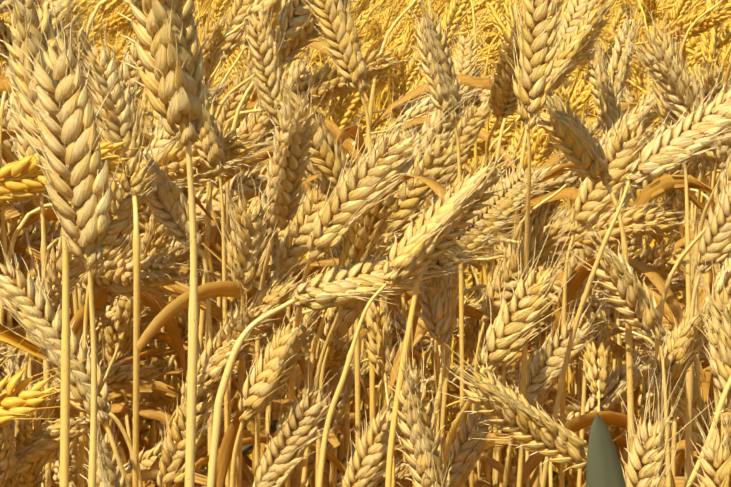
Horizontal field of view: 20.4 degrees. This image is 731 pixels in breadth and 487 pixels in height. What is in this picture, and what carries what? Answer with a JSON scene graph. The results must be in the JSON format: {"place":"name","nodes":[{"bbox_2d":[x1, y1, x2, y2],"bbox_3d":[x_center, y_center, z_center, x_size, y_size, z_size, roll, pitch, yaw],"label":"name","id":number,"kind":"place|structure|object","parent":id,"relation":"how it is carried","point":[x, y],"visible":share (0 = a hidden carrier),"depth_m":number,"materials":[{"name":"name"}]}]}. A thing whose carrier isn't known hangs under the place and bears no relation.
{"place":"outdoors","nodes":[
{"label":"outdoors","id":0,"kind":"place"},
{"bbox_2d":[0,2,132,73],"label":"wheat field","id":1,"kind":"structure","parent":0,"point":[118,39],"depth_m":5.28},
{"bbox_2d":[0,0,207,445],"bbox_3d":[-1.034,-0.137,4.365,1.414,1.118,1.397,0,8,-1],"label":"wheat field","id":2,"kind":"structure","parent":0,"point":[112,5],"depth_m":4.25,"materials":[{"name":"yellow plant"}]},
{"bbox_2d":[199,0,498,25],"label":"wheat field","id":3,"kind":"structure","parent":0,"point":[392,3],"depth_m":6.94,"materials":[{"name":"yellow plant"}]},
{"bbox_2d":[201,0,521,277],"bbox_3d":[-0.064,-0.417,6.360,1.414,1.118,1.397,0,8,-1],"label":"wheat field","id":4,"kind":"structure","parent":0,"point":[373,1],"depth_m":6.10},
{"bbox_2d":[88,394,653,486],"bbox_3d":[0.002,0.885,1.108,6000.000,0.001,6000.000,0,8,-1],"label":"ground","id":5,"kind":"structure","parent":0,"point":[514,469],"depth_m":4.24,"materials":[{"name":"soil"}]},
{"bbox_2d":[0,3,51,486],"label":"wheat","id":6,"kind":"object","parent":5,"relation":"on","point":[23,147],"visible":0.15,"depth_m":1.18,"materials":[{"name":"yellow plant"}]},
{"bbox_2d":[0,0,72,486],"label":"wheat","id":7,"kind":"object","parent":5,"relation":"on","point":[31,33],"visible":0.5,"depth_m":0.76,"materials":[{"name":"yellow plant"}]},
{"bbox_2d":[21,220,101,391],"bbox_3d":[-0.196,0.407,1.236,0.037,0.910,0.121,-7,11,-42],"label":"wheat","id":8,"kind":"object","parent":5,"relation":"on","point":[53,268],"visible":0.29,"depth_m":1.15,"materials":[{"name":"yellow plant"}]},
{"bbox_2d":[70,288,186,378],"bbox_3d":[-0.143,0.056,1.192,0.006,0.070,0.123,5,10,33],"label":"wheat leaf","id":9,"kind":"object","parent":8,"relation":"attached to","point":[101,298],"visible":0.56,"depth_m":1.22,"materials":[{"name":"brown plant"}]},
{"bbox_2d":[0,232,129,486],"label":"wheat","id":10,"kind":"object","parent":5,"relation":"on","point":[44,336],"visible":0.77,"depth_m":0.97,"materials":[{"name":"yellow plant"}]},
{"bbox_2d":[8,0,124,486],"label":"wheat","id":11,"kind":"object","parent":5,"relation":"on","point":[76,134],"visible":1,"depth_m":0.67,"materials":[{"name":"yellow plant"}]},
{"bbox_2d":[0,412,142,486],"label":"wheat","id":12,"kind":"object","parent":5,"relation":"on","point":[42,449],"visible":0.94,"depth_m":1.12,"materials":[{"name":"yellow plant"}]},
{"bbox_2d":[0,106,170,444],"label":"wheat field","id":13,"kind":"structure","parent":5,"relation":"on","point":[13,175],"depth_m":1.07,"materials":[{"name":"yellow plant"}]},
{"bbox_2d":[586,413,625,486],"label":"leaf","id":14,"kind":"object","parent":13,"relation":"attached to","point":[603,467],"visible":1,"depth_m":0.81,"materials":[{"name":"green plant"}]},
{"bbox_2d":[69,397,129,486],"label":"wheat","id":15,"kind":"object","parent":5,"relation":"on","point":[108,471],"visible":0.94,"depth_m":0.98,"materials":[{"name":"yellow plant"}]},
{"bbox_2d":[64,13,147,486],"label":"wheat","id":16,"kind":"object","parent":5,"relation":"on","point":[121,123],"visible":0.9,"depth_m":1.10,"materials":[{"name":"yellow plant"}]},
{"bbox_2d":[78,121,164,486],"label":"wheat","id":17,"kind":"object","parent":5,"relation":"on","point":[119,214],"visible":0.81,"depth_m":1.10,"materials":[{"name":"yellow plant"}]},
{"bbox_2d":[116,0,209,486],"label":"wheat","id":18,"kind":"object","parent":5,"relation":"on","point":[168,51],"visible":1,"depth_m":0.64,"materials":[{"name":"yellow plant"}]},
{"bbox_2d":[139,128,213,464],"bbox_3d":[-0.107,0.396,1.220,0.074,0.937,0.040,-7,10,-40],"label":"wheat","id":19,"kind":"object","parent":5,"relation":"on","point":[168,198],"visible":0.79,"depth_m":1.14,"materials":[{"name":"yellow plant"}]},
{"bbox_2d":[156,373,227,486],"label":"wheat","id":20,"kind":"object","parent":5,"relation":"on","point":[174,466],"visible":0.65,"depth_m":1.10,"materials":[{"name":"yellow plant"}]},
{"bbox_2d":[191,75,229,486],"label":"wheat","id":21,"kind":"object","parent":5,"relation":"on","point":[209,137],"visible":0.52,"depth_m":1.13,"materials":[{"name":"yellow plant"}]},
{"bbox_2d":[168,263,318,472],"bbox_3d":[-0.084,0.437,1.161,0.127,0.872,0.039,4,9,27],"label":"wheat","id":22,"kind":"object","parent":5,"relation":"on","point":[211,364],"visible":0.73,"depth_m":1.09,"materials":[{"name":"yellow plant"}]},
{"bbox_2d":[135,281,307,384],"bbox_3d":[-0.076,0.051,1.088,0.112,0.064,0.006,-6,10,-37],"label":"wheat leaf","id":23,"kind":"object","parent":22,"relation":"attached to","point":[170,311],"visible":0.77,"depth_m":1.08,"materials":[{"name":"brown plant"}]},
{"bbox_2d":[210,168,278,486],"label":"wheat","id":24,"kind":"object","parent":5,"relation":"on","point":[245,245],"visible":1,"depth_m":1.07,"materials":[{"name":"yellow plant"}]},
{"bbox_2d":[232,0,295,398],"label":"wheat","id":25,"kind":"object","parent":5,"relation":"on","point":[260,43],"visible":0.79,"depth_m":1.29,"materials":[{"name":"yellow plant"}]},
{"bbox_2d":[230,307,322,486],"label":"wheat","id":26,"kind":"object","parent":5,"relation":"on","point":[267,378],"visible":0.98,"depth_m":1.08,"materials":[{"name":"yellow plant"}]},
{"bbox_2d":[252,363,347,486],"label":"wheat","id":27,"kind":"object","parent":5,"relation":"on","point":[303,418],"visible":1,"depth_m":1.09,"materials":[{"name":"yellow plant"}]},
{"bbox_2d":[215,398,340,486],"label":"wheat leaf","id":28,"kind":"object","parent":27,"relation":"attached to","point":[225,452],"visible":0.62,"depth_m":1.15,"materials":[{"name":"brown plant"}]},
{"bbox_2d":[259,47,360,478],"bbox_3d":[-0.026,0.369,1.261,0.086,0.979,0.038,-5,10,-33],"label":"wheat","id":29,"kind":"object","parent":5,"relation":"on","point":[329,163],"visible":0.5,"depth_m":1.19,"materials":[{"name":"yellow plant"}]},
{"bbox_2d":[302,0,374,444],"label":"wheat","id":30,"kind":"object","parent":5,"relation":"on","point":[344,47],"visible":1,"depth_m":1.24,"materials":[{"name":"yellow plant"}]},
{"bbox_2d":[207,226,486,486],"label":"wheat","id":31,"kind":"object","parent":5,"relation":"on","point":[348,286],"visible":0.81,"depth_m":0.98,"materials":[{"name":"yellow plant"}]},
{"bbox_2d":[0,0,730,486],"bbox_3d":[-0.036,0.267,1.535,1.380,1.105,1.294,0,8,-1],"label":"wheat field","id":32,"kind":"structure","parent":5,"relation":"on","point":[282,150],"depth_m":1.38,"materials":[{"name":"yellow plant"}]},
{"bbox_2d":[367,175,450,242],"bbox_3d":[0.026,-0.013,1.108,0.009,0.050,0.084,-6,10,-39],"label":"wheat leaf","id":33,"kind":"object","parent":32,"relation":"attached to","point":[434,185],"visible":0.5,"depth_m":1.09,"materials":[{"name":"orange plant"}]},
{"bbox_2d":[512,411,675,486],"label":"wheat leaf","id":34,"kind":"object","parent":32,"relation":"attached to","point":[574,425],"visible":0.4,"depth_m":1.13,"materials":[{"name":"brown plant"}]},
{"bbox_2d":[315,210,416,486],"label":"wheat","id":35,"kind":"object","parent":5,"relation":"on","point":[349,315],"visible":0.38,"depth_m":1.18,"materials":[{"name":"yellow plant"}]},
{"bbox_2d":[341,365,414,486],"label":"wheat","id":36,"kind":"object","parent":5,"relation":"on","point":[369,471],"visible":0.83,"depth_m":1.06,"materials":[{"name":"yellow plant"}]},
{"bbox_2d":[285,55,477,486],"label":"wheat","id":37,"kind":"object","parent":5,"relation":"on","point":[345,209],"visible":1,"depth_m":0.98,"materials":[{"name":"yellow plant"}]},
{"bbox_2d":[387,313,453,486],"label":"wheat","id":38,"kind":"object","parent":5,"relation":"on","point":[423,447],"visible":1,"depth_m":0.98,"materials":[{"name":"yellow plant"}]},
{"bbox_2d":[316,137,536,486],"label":"wheat","id":39,"kind":"object","parent":5,"relation":"on","point":[427,239],"visible":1,"depth_m":0.98,"materials":[{"name":"yellow plant"}]},
{"bbox_2d":[411,250,461,433],"bbox_3d":[0.035,0.432,1.091,0.026,0.902,0.033,-3,8,-19],"label":"wheat","id":40,"kind":"object","parent":5,"relation":"on","point":[438,313],"visible":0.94,"depth_m":1.03,"materials":[{"name":"yellow plant"}]},
{"bbox_2d":[409,0,464,486],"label":"wheat","id":41,"kind":"object","parent":5,"relation":"on","point":[443,83],"visible":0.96,"depth_m":1.20,"materials":[{"name":"yellow plant"}]},
{"bbox_2d":[385,155,549,486],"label":"wheat","id":42,"kind":"object","parent":5,"relation":"on","point":[506,203],"visible":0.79,"depth_m":1.05,"materials":[{"name":"yellow plant"}]},
{"bbox_2d":[444,366,517,486],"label":"wheat","id":43,"kind":"object","parent":5,"relation":"on","point":[464,459],"visible":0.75,"depth_m":1.10,"materials":[{"name":"yellow plant"}]},
{"bbox_2d":[439,346,587,471],"bbox_3d":[0.062,0.471,0.958,0.062,0.862,0.063,-4,9,-25],"label":"wheat","id":44,"kind":"object","parent":5,"relation":"on","point":[521,419],"visible":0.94,"depth_m":0.89,"materials":[{"name":"yellow plant"}]},
{"bbox_2d":[442,203,588,465],"bbox_3d":[0.044,0.426,1.085,0.048,0.915,0.161,-7,11,-42],"label":"wheat","id":45,"kind":"object","parent":5,"relation":"on","point":[512,336],"visible":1,"depth_m":0.98,"materials":[{"name":"yellow plant"}]},
{"bbox_2d":[470,185,575,486],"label":"wheat","id":46,"kind":"object","parent":5,"relation":"on","point":[509,267],"visible":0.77,"depth_m":1.15,"materials":[{"name":"yellow plant"}]},
{"bbox_2d":[507,0,569,486],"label":"wheat","id":47,"kind":"object","parent":5,"relation":"on","point":[531,89],"visible":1,"depth_m":0.98,"materials":[{"name":"yellow plant"}]},
{"bbox_2d":[503,299,608,486],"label":"wheat","id":48,"kind":"object","parent":5,"relation":"on","point":[543,371],"visible":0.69,"depth_m":1.12,"materials":[{"name":"yellow plant"}]},
{"bbox_2d":[533,78,633,452],"bbox_3d":[0.117,0.390,1.100,0.090,0.982,0.038,-4,9,-25],"label":"wheat","id":49,"kind":"object","parent":5,"relation":"on","point":[569,131],"visible":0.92,"depth_m":1.04,"materials":[{"name":"yellow plant"}]},
{"bbox_2d":[559,85,669,486],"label":"wheat","id":50,"kind":"object","parent":5,"relation":"on","point":[625,145],"visible":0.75,"depth_m":1.11,"materials":[{"name":"yellow plant"}]},
{"bbox_2d":[566,219,670,486],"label":"wheat","id":51,"kind":"object","parent":5,"relation":"on","point":[643,313],"visible":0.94,"depth_m":1.03,"materials":[{"name":"yellow plant"}]},
{"bbox_2d":[540,69,730,486],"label":"wheat","id":52,"kind":"object","parent":5,"relation":"on","point":[698,130],"visible":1,"depth_m":0.98,"materials":[{"name":"yellow plant"}]},
{"bbox_2d":[626,0,694,472],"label":"wheat","id":53,"kind":"object","parent":5,"relation":"on","point":[664,108],"visible":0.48,"depth_m":1.25,"materials":[{"name":"yellow plant"}]},
{"bbox_2d":[615,317,723,486],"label":"wheat","id":54,"kind":"object","parent":5,"relation":"on","point":[653,458],"visible":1,"depth_m":0.96,"materials":[{"name":"yellow plant"}]},
{"bbox_2d":[636,282,729,440],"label":"wheat","id":55,"kind":"object","parent":5,"relation":"on","point":[686,340],"visible":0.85,"depth_m":1.08,"materials":[{"name":"yellow plant"}]},
{"bbox_2d":[684,165,730,486],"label":"wheat","id":56,"kind":"object","parent":5,"relation":"on","point":[718,229],"visible":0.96,"depth_m":1.10,"materials":[{"name":"yellow plant"}]},
{"bbox_2d":[552,258,683,340],"bbox_3d":[0.145,0.039,1.172,0.009,0.066,0.098,-7,11,-43],"label":"wheat leaf","id":57,"kind":"object","parent":56,"relation":"attached to","point":[579,275],"visible":0.67,"depth_m":1.18,"materials":[{"name":"brown plant"}]},
{"bbox_2d":[686,375,730,486],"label":"wheat","id":58,"kind":"object","parent":5,"relation":"on","point":[727,387],"visible":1,"depth_m":0.97,"materials":[{"name":"yellow plant"}]},
{"bbox_2d":[689,251,730,412],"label":"wheat","id":59,"kind":"object","parent":5,"relation":"on","point":[719,344],"visible":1,"depth_m":0.98,"materials":[{"name":"yellow plant"}]},
{"bbox_2d":[690,391,730,486],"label":"wheat","id":60,"kind":"object","parent":5,"relation":"on","point":[719,449],"visible":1,"depth_m":0.95,"materials":[{"name":"yellow plant"}]},
{"bbox_2d":[196,0,570,175],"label":"wheat field","id":61,"kind":"structure","parent":0,"point":[385,7],"depth_m":5.12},
{"bbox_2d":[470,0,730,98],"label":"wheat field","id":62,"kind":"structure","parent":0,"point":[619,5],"depth_m":5.33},
{"bbox_2d":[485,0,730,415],"bbox_3d":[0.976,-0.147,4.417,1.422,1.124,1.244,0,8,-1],"label":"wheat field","id":63,"kind":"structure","parent":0,"point":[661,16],"depth_m":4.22,"materials":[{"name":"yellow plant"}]},
{"bbox_2d":[585,0,730,413],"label":"wheat field","id":64,"kind":"structure","parent":0,"point":[652,4],"depth_m":3.10,"materials":[{"name":"yellow plant"}]},
{"bbox_2d":[656,41,714,202],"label":"wheat field","id":65,"kind":"structure","parent":0,"point":[693,68],"depth_m":2.55,"materials":[{"name":"yellow plant"}]}
]}

